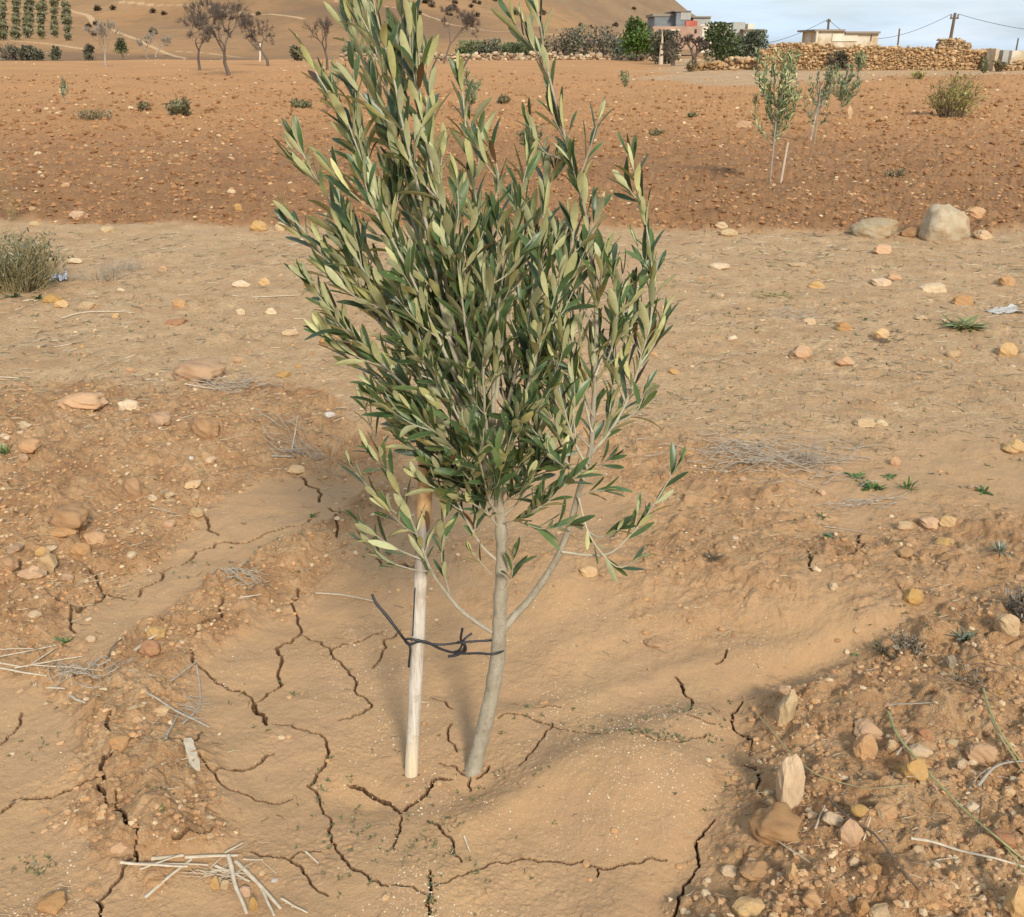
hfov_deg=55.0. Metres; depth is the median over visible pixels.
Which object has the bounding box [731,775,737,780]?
pebble
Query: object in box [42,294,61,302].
stone
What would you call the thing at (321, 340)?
stone
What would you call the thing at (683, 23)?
concrete house
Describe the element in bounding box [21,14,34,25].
grove tree
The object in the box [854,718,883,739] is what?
stone
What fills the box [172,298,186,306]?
stone
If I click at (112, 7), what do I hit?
hill shrub
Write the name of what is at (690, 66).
shrub
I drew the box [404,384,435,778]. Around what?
stake
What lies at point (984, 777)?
twig
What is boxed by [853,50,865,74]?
olive sapling
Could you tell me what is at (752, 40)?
tree
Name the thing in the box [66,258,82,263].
stone
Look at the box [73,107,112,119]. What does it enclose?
shrub
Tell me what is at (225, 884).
stone
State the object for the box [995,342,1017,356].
stone
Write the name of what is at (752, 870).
stone
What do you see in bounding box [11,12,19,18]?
grove tree
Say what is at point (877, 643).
weed
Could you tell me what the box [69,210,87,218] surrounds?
stone
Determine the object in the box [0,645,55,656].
dry stalk
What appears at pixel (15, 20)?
grove tree
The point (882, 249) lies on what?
stone
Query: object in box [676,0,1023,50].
sky
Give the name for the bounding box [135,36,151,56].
almond tree
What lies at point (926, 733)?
stone
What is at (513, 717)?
seedlings
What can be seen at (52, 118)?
field clods
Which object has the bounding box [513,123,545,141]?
shrub
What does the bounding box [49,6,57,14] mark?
grove tree
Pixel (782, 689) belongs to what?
stone
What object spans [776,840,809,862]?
dry stalk
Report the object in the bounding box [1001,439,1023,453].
stone
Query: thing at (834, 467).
stone
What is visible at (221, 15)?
almond tree
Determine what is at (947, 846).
stem
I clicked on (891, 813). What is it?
stone
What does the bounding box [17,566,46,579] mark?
stone
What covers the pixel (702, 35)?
white wall
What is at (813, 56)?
stone wall
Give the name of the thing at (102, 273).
shrub
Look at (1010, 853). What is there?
stem
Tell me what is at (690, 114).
shrub
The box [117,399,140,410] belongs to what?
stone
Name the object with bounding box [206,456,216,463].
stone
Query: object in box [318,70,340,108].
olive sapling
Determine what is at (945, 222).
boulder
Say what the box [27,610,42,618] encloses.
stone
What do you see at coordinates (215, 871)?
dead brush
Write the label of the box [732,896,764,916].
stone
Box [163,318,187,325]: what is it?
stone
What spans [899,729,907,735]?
stone
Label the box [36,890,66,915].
rock
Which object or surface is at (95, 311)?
dry stalk
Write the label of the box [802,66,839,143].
olive sapling
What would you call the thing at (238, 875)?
dry reed
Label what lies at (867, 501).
dead brush
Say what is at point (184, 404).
stone
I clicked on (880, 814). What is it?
stone
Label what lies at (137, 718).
stone
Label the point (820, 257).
plant litter
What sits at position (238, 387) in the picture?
dead brush
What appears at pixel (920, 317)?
stone
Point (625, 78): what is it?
olive sapling
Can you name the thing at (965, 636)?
weed
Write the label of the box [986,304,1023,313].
rag
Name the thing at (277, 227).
stone
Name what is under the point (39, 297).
weed
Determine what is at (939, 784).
stem
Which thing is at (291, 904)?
dry reed
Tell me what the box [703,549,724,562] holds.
weed
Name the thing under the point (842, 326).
stone
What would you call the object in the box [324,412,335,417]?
pebble
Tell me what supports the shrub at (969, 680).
on the ground
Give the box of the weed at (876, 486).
[870,481,886,489]
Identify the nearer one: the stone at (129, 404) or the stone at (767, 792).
the stone at (767, 792)
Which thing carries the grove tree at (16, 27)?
on the hills
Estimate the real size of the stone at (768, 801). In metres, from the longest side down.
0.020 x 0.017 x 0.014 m
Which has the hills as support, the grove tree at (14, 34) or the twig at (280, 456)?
the grove tree at (14, 34)
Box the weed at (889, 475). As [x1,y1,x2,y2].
[880,473,896,479]
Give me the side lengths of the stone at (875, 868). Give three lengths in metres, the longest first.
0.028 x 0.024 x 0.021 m
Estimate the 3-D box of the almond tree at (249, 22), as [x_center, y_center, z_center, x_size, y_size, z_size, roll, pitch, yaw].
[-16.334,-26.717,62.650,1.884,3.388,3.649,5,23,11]
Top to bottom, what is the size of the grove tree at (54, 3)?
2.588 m
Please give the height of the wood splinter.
0.020 m
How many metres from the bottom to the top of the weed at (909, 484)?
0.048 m
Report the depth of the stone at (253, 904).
1.87 m
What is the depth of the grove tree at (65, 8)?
172.69 m
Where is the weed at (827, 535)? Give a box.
[823,532,834,538]
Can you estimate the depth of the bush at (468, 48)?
82.61 m
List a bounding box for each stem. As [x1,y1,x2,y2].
[755,712,926,788]
[886,711,1023,860]
[910,836,1023,867]
[982,688,1022,762]
[990,717,1023,773]
[993,825,1023,871]
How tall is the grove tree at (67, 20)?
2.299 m
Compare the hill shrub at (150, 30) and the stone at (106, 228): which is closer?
the stone at (106, 228)
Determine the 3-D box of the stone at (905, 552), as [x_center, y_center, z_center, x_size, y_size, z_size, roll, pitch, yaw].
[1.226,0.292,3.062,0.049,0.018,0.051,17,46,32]
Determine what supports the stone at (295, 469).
on the ground
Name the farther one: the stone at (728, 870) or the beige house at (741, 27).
the beige house at (741, 27)
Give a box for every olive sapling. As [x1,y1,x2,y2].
[59,76,69,103]
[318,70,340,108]
[463,67,483,105]
[619,70,629,93]
[749,46,802,182]
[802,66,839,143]
[832,54,867,115]
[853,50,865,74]
[980,56,989,78]
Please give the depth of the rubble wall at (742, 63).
51.21 m
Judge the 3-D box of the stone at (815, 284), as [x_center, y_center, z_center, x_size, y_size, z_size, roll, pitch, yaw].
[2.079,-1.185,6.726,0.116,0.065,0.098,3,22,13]
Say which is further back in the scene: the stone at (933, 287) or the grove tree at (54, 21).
the grove tree at (54, 21)
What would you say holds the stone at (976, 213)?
on the ground
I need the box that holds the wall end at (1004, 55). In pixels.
[985,48,1023,70]
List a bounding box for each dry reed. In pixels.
[120,861,187,866]
[138,862,207,865]
[140,855,176,869]
[143,858,191,898]
[151,854,183,860]
[185,854,237,858]
[215,864,250,881]
[224,842,242,852]
[226,854,247,913]
[234,860,281,909]
[260,888,274,915]
[281,897,307,912]
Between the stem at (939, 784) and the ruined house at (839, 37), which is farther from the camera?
the ruined house at (839, 37)
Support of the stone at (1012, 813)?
on the ground
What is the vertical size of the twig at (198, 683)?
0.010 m
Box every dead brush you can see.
[34,655,135,688]
[160,690,214,718]
[171,368,296,392]
[178,860,276,883]
[214,562,270,591]
[255,408,357,463]
[633,426,890,493]
[751,291,798,297]
[772,305,827,322]
[811,491,910,508]
[868,333,909,345]
[933,645,1019,708]
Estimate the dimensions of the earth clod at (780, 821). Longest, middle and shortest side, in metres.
0.108 x 0.092 x 0.057 m
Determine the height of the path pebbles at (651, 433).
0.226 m
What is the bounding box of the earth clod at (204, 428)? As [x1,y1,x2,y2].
[190,418,219,438]
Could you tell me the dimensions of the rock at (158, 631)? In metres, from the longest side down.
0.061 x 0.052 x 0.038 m
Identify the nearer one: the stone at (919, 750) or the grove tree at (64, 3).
the stone at (919, 750)
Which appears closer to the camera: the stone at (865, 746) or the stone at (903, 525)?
the stone at (865, 746)
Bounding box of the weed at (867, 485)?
[857,479,878,490]
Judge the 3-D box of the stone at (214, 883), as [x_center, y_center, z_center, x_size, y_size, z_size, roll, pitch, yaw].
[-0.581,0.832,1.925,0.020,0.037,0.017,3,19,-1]
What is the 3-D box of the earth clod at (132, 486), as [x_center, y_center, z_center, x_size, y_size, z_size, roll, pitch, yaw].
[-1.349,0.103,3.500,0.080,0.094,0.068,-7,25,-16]
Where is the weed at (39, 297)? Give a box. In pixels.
[28,293,42,299]
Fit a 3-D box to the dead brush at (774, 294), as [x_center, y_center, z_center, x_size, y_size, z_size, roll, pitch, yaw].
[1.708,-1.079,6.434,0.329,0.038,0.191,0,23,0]
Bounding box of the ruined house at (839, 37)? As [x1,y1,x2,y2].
[797,29,880,46]
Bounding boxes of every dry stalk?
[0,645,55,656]
[0,648,32,649]
[0,662,23,667]
[0,667,46,676]
[14,656,82,668]
[26,646,56,667]
[31,664,103,670]
[46,686,64,688]
[62,311,134,318]
[68,694,85,702]
[134,635,155,650]
[185,383,217,389]
[239,594,260,597]
[252,295,298,297]
[290,416,297,452]
[305,851,318,863]
[316,592,373,601]
[463,835,470,852]
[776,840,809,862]
[814,805,825,828]
[863,816,870,840]
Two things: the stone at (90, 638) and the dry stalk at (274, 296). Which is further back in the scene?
the dry stalk at (274, 296)
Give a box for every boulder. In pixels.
[849,217,898,238]
[917,203,970,240]
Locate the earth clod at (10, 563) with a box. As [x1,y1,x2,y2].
[0,557,18,571]
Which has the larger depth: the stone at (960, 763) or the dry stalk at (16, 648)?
the dry stalk at (16, 648)
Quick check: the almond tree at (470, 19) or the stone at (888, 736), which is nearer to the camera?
the stone at (888, 736)
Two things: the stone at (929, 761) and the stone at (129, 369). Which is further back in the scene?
the stone at (129, 369)
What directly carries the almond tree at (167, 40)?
on the hills
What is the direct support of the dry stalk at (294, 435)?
on the ground
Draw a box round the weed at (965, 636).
[946,626,982,642]
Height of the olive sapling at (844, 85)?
1.439 m
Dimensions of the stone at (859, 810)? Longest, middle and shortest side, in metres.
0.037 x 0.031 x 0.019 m
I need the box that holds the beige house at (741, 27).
[729,22,764,52]
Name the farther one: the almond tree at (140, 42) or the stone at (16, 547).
the almond tree at (140, 42)
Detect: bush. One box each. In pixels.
[0,42,22,59]
[17,44,36,59]
[31,48,44,60]
[47,45,61,60]
[82,43,94,60]
[289,45,303,60]
[339,45,365,53]
[454,39,486,53]
[476,38,504,54]
[499,41,528,54]
[514,38,551,54]
[545,28,582,55]
[558,24,598,55]
[583,25,622,56]
[607,37,633,56]
[641,33,664,54]
[826,51,850,70]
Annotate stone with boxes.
[7,543,23,553]
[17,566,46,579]
[18,438,40,453]
[19,421,31,428]
[19,454,28,462]
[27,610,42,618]
[28,221,41,225]
[28,565,40,573]
[35,546,50,556]
[37,553,57,572]
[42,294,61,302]
[45,545,56,551]
[47,483,57,488]
[49,527,78,537]
[54,300,68,307]
[55,413,62,418]
[60,573,74,581]
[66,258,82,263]
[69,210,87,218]
[69,542,91,556]
[78,301,97,308]
[83,530,106,544]
[85,635,96,642]
[99,226,114,231]
[108,734,131,751]
[110,841,128,854]
[111,313,119,317]
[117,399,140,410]
[126,367,133,371]
[126,551,136,558]
[127,705,137,709]
[132,715,143,723]
[139,639,160,656]
[145,876,165,889]
[147,494,156,500]
[154,705,170,716]
[158,265,167,270]
[162,519,176,527]
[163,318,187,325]
[164,491,174,497]
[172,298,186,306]
[179,401,190,406]
[184,480,202,488]
[188,507,203,517]
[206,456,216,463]
[210,875,219,888]
[220,880,230,889]
[227,189,235,193]
[232,280,250,286]
[233,203,241,210]
[234,357,243,362]
[235,308,244,314]
[239,886,251,897]
[249,220,267,230]
[249,896,257,910]
[258,277,270,285]
[265,308,276,313]
[274,222,286,230]
[276,370,290,376]
[280,329,298,335]
[287,465,304,473]
[319,335,339,344]
[578,566,597,577]
[650,351,657,355]
[668,369,679,373]
[681,447,694,456]
[709,263,729,269]
[715,222,727,228]
[716,292,723,296]
[719,228,737,236]
[720,864,736,876]
[727,335,736,340]
[731,535,738,539]
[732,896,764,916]
[736,120,752,127]
[739,860,769,880]
[763,789,773,795]
[765,798,772,805]
[774,689,797,724]
[775,754,805,808]
[776,685,791,694]
[786,863,796,881]
[788,262,806,266]
[789,345,811,358]
[801,318,815,324]
[802,889,820,908]
[807,280,824,287]
[817,489,825,494]
[822,811,843,826]
[829,465,837,469]
[829,582,837,590]
[835,322,852,330]
[835,356,854,365]
[838,818,863,846]
[845,106,852,118]
[847,856,860,867]
[850,803,868,816]
[853,417,875,427]
[853,733,877,760]
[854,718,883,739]
[855,899,869,915]
[867,863,881,874]
[869,903,888,916]
[870,278,891,286]
[871,328,888,338]
[873,244,891,254]
[874,802,897,819]
[875,419,887,425]
[877,811,884,818]
[883,702,889,707]
[885,734,892,738]
[885,739,896,751]
[886,273,901,280]
[889,456,899,465]
[895,521,912,529]
[897,546,913,557]
[899,227,918,236]
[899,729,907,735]
[901,759,927,781]
[903,588,923,604]
[908,743,933,757]
[912,844,925,853]
[914,315,926,319]
[916,283,946,292]
[916,727,933,740]
[919,516,939,529]
[926,758,933,763]
[929,785,937,790]
[931,861,940,867]
[935,537,954,545]
[939,515,956,526]
[945,350,960,357]
[945,655,956,668]
[945,738,957,746]
[952,295,973,304]
[955,758,968,768]
[964,801,981,812]
[965,207,985,219]
[965,742,996,766]
[967,484,976,490]
[972,230,992,239]
[983,667,991,672]
[985,828,1017,848]
[993,614,1019,637]
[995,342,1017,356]
[995,689,1004,693]
[997,275,1015,285]
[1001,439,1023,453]
[1001,786,1015,796]
[1002,884,1023,916]
[1009,809,1016,816]
[1015,574,1023,580]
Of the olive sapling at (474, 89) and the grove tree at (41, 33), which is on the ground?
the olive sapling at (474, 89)
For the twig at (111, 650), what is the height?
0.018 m
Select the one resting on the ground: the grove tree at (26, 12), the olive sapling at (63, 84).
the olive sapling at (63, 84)
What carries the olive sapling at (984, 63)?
on the ground
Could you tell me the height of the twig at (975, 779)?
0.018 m
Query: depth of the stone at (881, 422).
4.23 m
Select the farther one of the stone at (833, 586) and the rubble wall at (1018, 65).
the rubble wall at (1018, 65)
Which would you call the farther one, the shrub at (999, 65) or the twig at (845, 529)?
the shrub at (999, 65)
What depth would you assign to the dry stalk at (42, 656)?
2.61 m
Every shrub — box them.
[0,226,73,293]
[59,257,135,281]
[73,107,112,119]
[92,4,101,10]
[103,254,148,272]
[108,4,115,9]
[135,100,149,111]
[148,28,157,33]
[161,95,192,115]
[288,98,312,108]
[496,93,510,103]
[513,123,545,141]
[648,127,665,135]
[684,58,698,71]
[687,111,698,117]
[798,436,829,471]
[884,167,906,177]
[887,627,929,660]
[910,67,926,78]
[920,69,988,117]
[940,658,996,685]
[992,58,1008,71]
[1004,586,1023,620]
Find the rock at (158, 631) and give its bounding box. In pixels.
[145,625,166,639]
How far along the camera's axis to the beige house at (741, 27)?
109.92 m
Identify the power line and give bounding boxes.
[829,14,950,38]
[959,14,1021,28]
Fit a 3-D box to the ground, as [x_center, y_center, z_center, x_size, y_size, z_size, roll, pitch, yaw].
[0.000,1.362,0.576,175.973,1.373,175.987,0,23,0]
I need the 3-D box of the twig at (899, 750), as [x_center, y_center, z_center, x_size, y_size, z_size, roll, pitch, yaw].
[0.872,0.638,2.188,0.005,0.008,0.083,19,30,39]
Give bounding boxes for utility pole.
[949,13,958,37]
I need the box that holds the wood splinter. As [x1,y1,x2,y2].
[183,738,199,770]
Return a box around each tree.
[0,3,7,11]
[0,9,6,19]
[0,21,8,32]
[0,29,7,39]
[9,28,21,39]
[10,0,21,6]
[11,4,19,12]
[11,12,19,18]
[11,15,20,25]
[11,24,20,30]
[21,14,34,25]
[21,20,33,31]
[22,25,33,38]
[23,0,35,5]
[23,3,33,11]
[23,10,33,16]
[34,1,47,12]
[35,9,45,18]
[36,15,45,24]
[36,28,45,38]
[37,23,44,29]
[49,0,59,9]
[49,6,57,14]
[49,18,58,26]
[50,13,57,19]
[50,23,58,29]
[50,28,58,37]
[60,0,70,8]
[60,6,71,13]
[60,11,71,19]
[61,15,72,27]
[63,24,70,32]
[63,32,71,40]
[81,19,122,66]
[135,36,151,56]
[146,30,172,56]
[175,0,228,70]
[184,0,250,74]
[237,11,274,65]
[271,0,688,781]
[301,16,332,69]
[438,4,480,63]
[619,15,654,60]
[647,29,682,63]
[660,37,685,65]
[681,33,709,62]
[703,21,741,61]
[729,36,748,60]
[739,29,768,57]
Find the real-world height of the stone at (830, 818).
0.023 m
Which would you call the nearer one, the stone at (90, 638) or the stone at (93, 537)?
the stone at (90, 638)
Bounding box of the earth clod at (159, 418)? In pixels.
[148,410,170,427]
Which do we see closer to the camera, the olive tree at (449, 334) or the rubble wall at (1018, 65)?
the olive tree at (449, 334)
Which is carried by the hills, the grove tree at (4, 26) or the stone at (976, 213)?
the grove tree at (4, 26)
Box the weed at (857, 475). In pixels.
[842,471,865,480]
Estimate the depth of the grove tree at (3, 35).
100.76 m
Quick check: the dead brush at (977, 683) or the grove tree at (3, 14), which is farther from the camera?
the grove tree at (3, 14)
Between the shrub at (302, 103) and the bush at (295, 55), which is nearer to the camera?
the shrub at (302, 103)
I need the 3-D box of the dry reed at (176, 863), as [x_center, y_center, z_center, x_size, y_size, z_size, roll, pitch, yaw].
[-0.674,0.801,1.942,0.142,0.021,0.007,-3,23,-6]
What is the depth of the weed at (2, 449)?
3.73 m
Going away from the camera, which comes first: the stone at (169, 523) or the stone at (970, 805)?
the stone at (970, 805)
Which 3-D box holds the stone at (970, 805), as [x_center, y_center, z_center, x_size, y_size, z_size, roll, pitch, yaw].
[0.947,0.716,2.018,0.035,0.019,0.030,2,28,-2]
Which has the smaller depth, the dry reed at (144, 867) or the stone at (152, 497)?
the dry reed at (144, 867)
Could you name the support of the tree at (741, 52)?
on the ground
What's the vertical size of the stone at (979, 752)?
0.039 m
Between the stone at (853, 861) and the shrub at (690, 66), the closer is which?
the stone at (853, 861)
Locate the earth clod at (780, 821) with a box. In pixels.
[749,801,801,844]
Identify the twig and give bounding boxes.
[103,636,125,666]
[146,691,209,727]
[165,711,180,738]
[169,659,198,681]
[182,705,200,723]
[191,380,231,385]
[196,664,200,704]
[272,455,292,456]
[824,526,866,532]
[827,797,926,897]
[890,702,931,704]
[895,735,912,755]
[969,767,988,788]
[977,760,1023,786]
[977,766,984,833]
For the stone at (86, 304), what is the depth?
6.13 m
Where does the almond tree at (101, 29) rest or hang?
on the ground
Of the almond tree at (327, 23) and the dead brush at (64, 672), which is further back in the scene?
the almond tree at (327, 23)
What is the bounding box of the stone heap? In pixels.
[935,37,971,49]
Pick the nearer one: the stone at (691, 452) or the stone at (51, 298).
the stone at (691, 452)
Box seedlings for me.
[1,253,1020,915]
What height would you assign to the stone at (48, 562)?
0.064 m
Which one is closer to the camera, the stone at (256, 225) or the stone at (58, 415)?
the stone at (58, 415)
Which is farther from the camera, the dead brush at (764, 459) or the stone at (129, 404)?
the stone at (129, 404)
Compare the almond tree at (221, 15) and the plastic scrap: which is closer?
the plastic scrap
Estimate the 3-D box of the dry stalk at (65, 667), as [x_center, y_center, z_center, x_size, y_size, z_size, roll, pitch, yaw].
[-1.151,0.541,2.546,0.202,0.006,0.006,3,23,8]
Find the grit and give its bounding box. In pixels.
[1,509,1017,916]
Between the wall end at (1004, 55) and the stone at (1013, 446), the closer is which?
the stone at (1013, 446)
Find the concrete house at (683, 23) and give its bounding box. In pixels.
[646,11,710,48]
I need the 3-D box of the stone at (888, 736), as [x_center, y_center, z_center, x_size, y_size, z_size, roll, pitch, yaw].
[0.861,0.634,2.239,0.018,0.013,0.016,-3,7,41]
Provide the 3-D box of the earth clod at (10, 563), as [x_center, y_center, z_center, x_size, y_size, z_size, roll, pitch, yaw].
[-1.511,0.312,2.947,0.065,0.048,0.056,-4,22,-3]
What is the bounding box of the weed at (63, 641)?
[54,636,74,644]
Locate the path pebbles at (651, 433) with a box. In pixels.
[0,226,1023,463]
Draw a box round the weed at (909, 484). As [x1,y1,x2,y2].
[896,476,919,491]
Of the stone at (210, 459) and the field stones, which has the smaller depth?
the stone at (210, 459)
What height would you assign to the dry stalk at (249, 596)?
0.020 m
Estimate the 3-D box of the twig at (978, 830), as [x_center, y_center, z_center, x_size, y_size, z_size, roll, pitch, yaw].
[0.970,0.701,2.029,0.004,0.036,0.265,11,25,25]
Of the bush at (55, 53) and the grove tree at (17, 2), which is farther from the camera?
the grove tree at (17, 2)
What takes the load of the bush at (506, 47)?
on the hills
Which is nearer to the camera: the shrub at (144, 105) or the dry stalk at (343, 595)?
the dry stalk at (343, 595)
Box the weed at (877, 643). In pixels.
[868,638,894,657]
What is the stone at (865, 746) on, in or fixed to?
on the ground
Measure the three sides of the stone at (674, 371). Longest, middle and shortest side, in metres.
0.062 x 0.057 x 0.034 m
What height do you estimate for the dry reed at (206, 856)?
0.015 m
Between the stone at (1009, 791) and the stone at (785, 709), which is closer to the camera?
the stone at (1009, 791)
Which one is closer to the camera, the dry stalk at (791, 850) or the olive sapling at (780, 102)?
the dry stalk at (791, 850)
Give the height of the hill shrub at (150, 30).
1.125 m
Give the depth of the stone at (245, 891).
1.91 m
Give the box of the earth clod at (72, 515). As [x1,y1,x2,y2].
[49,502,88,530]
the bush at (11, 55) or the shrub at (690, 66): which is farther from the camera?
the bush at (11, 55)
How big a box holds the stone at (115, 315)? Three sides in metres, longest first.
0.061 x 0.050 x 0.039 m
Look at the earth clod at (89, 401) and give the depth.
4.20 m
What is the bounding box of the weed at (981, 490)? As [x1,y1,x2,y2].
[975,485,993,495]
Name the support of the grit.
on the ground
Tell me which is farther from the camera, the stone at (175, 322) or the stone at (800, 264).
the stone at (800, 264)
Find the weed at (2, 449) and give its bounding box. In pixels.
[0,443,12,453]
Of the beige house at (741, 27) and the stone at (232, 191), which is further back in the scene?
the beige house at (741, 27)
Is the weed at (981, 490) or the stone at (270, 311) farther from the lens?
the stone at (270, 311)
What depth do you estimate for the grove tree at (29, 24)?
124.84 m
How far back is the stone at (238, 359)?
5.07 m
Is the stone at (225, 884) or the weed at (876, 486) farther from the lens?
the weed at (876, 486)
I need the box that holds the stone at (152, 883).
[145,876,165,889]
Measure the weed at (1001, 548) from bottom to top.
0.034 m
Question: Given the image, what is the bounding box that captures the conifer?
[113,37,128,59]
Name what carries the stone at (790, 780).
on the ground
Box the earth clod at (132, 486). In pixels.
[121,477,143,496]
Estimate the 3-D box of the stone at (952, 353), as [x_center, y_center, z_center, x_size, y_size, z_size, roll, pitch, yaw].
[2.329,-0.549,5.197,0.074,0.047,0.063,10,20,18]
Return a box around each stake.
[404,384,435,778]
[779,142,788,183]
[809,85,822,139]
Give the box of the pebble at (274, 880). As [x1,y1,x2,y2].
[271,878,278,882]
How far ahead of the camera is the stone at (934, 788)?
2.08 m
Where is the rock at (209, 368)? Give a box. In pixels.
[173,357,225,382]
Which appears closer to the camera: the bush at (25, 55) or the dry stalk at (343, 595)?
the dry stalk at (343, 595)
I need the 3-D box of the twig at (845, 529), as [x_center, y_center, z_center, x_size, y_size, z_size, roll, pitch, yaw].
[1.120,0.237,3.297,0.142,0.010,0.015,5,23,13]
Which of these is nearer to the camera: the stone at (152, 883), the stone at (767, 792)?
the stone at (152, 883)
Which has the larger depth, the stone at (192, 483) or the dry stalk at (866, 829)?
the stone at (192, 483)
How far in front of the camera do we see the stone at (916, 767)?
2.08 m
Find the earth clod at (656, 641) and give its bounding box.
[644,635,664,647]
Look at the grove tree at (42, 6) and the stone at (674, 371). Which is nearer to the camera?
the stone at (674, 371)
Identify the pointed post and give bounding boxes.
[658,31,662,63]
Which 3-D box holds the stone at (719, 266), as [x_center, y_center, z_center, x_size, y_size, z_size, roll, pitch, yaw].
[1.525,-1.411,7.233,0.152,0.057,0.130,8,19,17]
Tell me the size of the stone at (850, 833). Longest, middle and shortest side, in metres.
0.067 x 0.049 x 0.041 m
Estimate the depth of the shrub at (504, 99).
28.61 m
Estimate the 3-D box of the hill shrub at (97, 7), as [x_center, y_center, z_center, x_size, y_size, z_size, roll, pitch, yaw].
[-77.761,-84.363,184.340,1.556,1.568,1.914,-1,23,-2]
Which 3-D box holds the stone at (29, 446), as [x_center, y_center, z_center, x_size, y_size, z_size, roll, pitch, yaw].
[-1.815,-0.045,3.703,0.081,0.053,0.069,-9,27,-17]
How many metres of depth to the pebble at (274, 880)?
1.94 m
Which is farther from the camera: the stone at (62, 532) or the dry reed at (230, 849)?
the stone at (62, 532)
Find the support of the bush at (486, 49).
on the hills
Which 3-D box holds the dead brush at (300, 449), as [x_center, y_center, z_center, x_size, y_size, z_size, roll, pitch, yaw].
[-0.869,-0.068,4.004,0.324,0.218,0.440,-16,28,-34]
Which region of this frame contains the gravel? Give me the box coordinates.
[0,384,1023,916]
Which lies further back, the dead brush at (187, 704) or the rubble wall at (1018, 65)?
the rubble wall at (1018, 65)
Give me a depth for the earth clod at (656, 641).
2.71 m
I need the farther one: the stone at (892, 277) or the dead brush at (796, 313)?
the stone at (892, 277)
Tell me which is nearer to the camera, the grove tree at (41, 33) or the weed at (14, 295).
the weed at (14, 295)
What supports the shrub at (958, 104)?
on the ground
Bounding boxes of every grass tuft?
[0,150,23,221]
[936,313,993,331]
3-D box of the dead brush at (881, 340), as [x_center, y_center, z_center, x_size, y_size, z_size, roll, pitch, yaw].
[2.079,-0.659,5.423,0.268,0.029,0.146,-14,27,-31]
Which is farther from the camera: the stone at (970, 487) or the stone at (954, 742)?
the stone at (970, 487)
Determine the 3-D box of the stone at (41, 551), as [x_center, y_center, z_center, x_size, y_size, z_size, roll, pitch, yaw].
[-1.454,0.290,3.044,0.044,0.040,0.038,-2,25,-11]
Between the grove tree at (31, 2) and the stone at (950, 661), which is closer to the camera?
the stone at (950, 661)
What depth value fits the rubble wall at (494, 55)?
77.33 m
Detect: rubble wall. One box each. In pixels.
[338,51,681,60]
[694,56,756,70]
[1002,60,1023,70]
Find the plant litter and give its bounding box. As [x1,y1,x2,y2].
[0,229,1023,916]
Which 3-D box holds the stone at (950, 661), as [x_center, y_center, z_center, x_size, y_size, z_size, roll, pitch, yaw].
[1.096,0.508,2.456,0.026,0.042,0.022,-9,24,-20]
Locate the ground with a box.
[0,59,1023,916]
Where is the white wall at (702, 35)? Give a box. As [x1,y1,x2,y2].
[700,25,730,52]
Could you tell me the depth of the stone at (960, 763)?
2.13 m
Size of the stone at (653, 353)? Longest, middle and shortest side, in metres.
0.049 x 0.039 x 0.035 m
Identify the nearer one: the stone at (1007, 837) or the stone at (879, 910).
the stone at (879, 910)
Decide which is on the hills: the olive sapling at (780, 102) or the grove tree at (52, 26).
the grove tree at (52, 26)
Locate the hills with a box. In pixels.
[0,0,746,61]
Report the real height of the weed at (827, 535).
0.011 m
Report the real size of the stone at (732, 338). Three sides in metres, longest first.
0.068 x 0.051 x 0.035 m
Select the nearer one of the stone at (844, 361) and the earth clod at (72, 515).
the earth clod at (72, 515)
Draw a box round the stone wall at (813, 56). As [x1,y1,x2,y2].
[756,42,987,70]
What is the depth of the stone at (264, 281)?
6.71 m
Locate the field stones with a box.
[0,38,1023,231]
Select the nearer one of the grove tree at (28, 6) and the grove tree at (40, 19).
the grove tree at (40, 19)
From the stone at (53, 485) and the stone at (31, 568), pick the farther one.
the stone at (53, 485)
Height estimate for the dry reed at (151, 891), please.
0.006 m
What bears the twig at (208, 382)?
on the ground
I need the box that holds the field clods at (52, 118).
[0,72,1023,234]
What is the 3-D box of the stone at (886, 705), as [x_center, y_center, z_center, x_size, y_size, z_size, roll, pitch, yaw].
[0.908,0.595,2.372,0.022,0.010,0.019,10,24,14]
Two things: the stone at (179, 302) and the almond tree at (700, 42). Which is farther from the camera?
the almond tree at (700, 42)
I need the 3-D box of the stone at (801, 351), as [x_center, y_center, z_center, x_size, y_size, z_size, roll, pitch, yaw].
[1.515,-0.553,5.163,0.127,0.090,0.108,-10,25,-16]
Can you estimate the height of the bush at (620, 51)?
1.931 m
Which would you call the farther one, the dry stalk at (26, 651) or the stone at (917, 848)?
the dry stalk at (26, 651)
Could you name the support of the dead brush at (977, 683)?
on the ground
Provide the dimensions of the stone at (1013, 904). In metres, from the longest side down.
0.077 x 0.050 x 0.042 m
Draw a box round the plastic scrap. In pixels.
[50,270,67,280]
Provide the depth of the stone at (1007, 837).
1.91 m
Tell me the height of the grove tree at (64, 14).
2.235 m
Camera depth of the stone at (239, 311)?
5.99 m
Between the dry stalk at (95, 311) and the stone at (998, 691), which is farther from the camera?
the dry stalk at (95, 311)
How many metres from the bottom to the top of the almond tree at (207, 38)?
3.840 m
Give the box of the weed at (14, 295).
[4,293,20,297]
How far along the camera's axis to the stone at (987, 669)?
2.42 m
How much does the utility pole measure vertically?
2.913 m
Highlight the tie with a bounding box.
[371,588,503,667]
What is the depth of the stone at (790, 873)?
1.84 m
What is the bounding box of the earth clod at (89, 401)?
[56,392,108,411]
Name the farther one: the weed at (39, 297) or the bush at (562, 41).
the bush at (562, 41)
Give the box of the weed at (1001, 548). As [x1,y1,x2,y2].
[985,539,1013,557]
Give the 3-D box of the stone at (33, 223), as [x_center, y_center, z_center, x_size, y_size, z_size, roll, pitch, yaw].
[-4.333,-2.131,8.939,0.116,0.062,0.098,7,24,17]

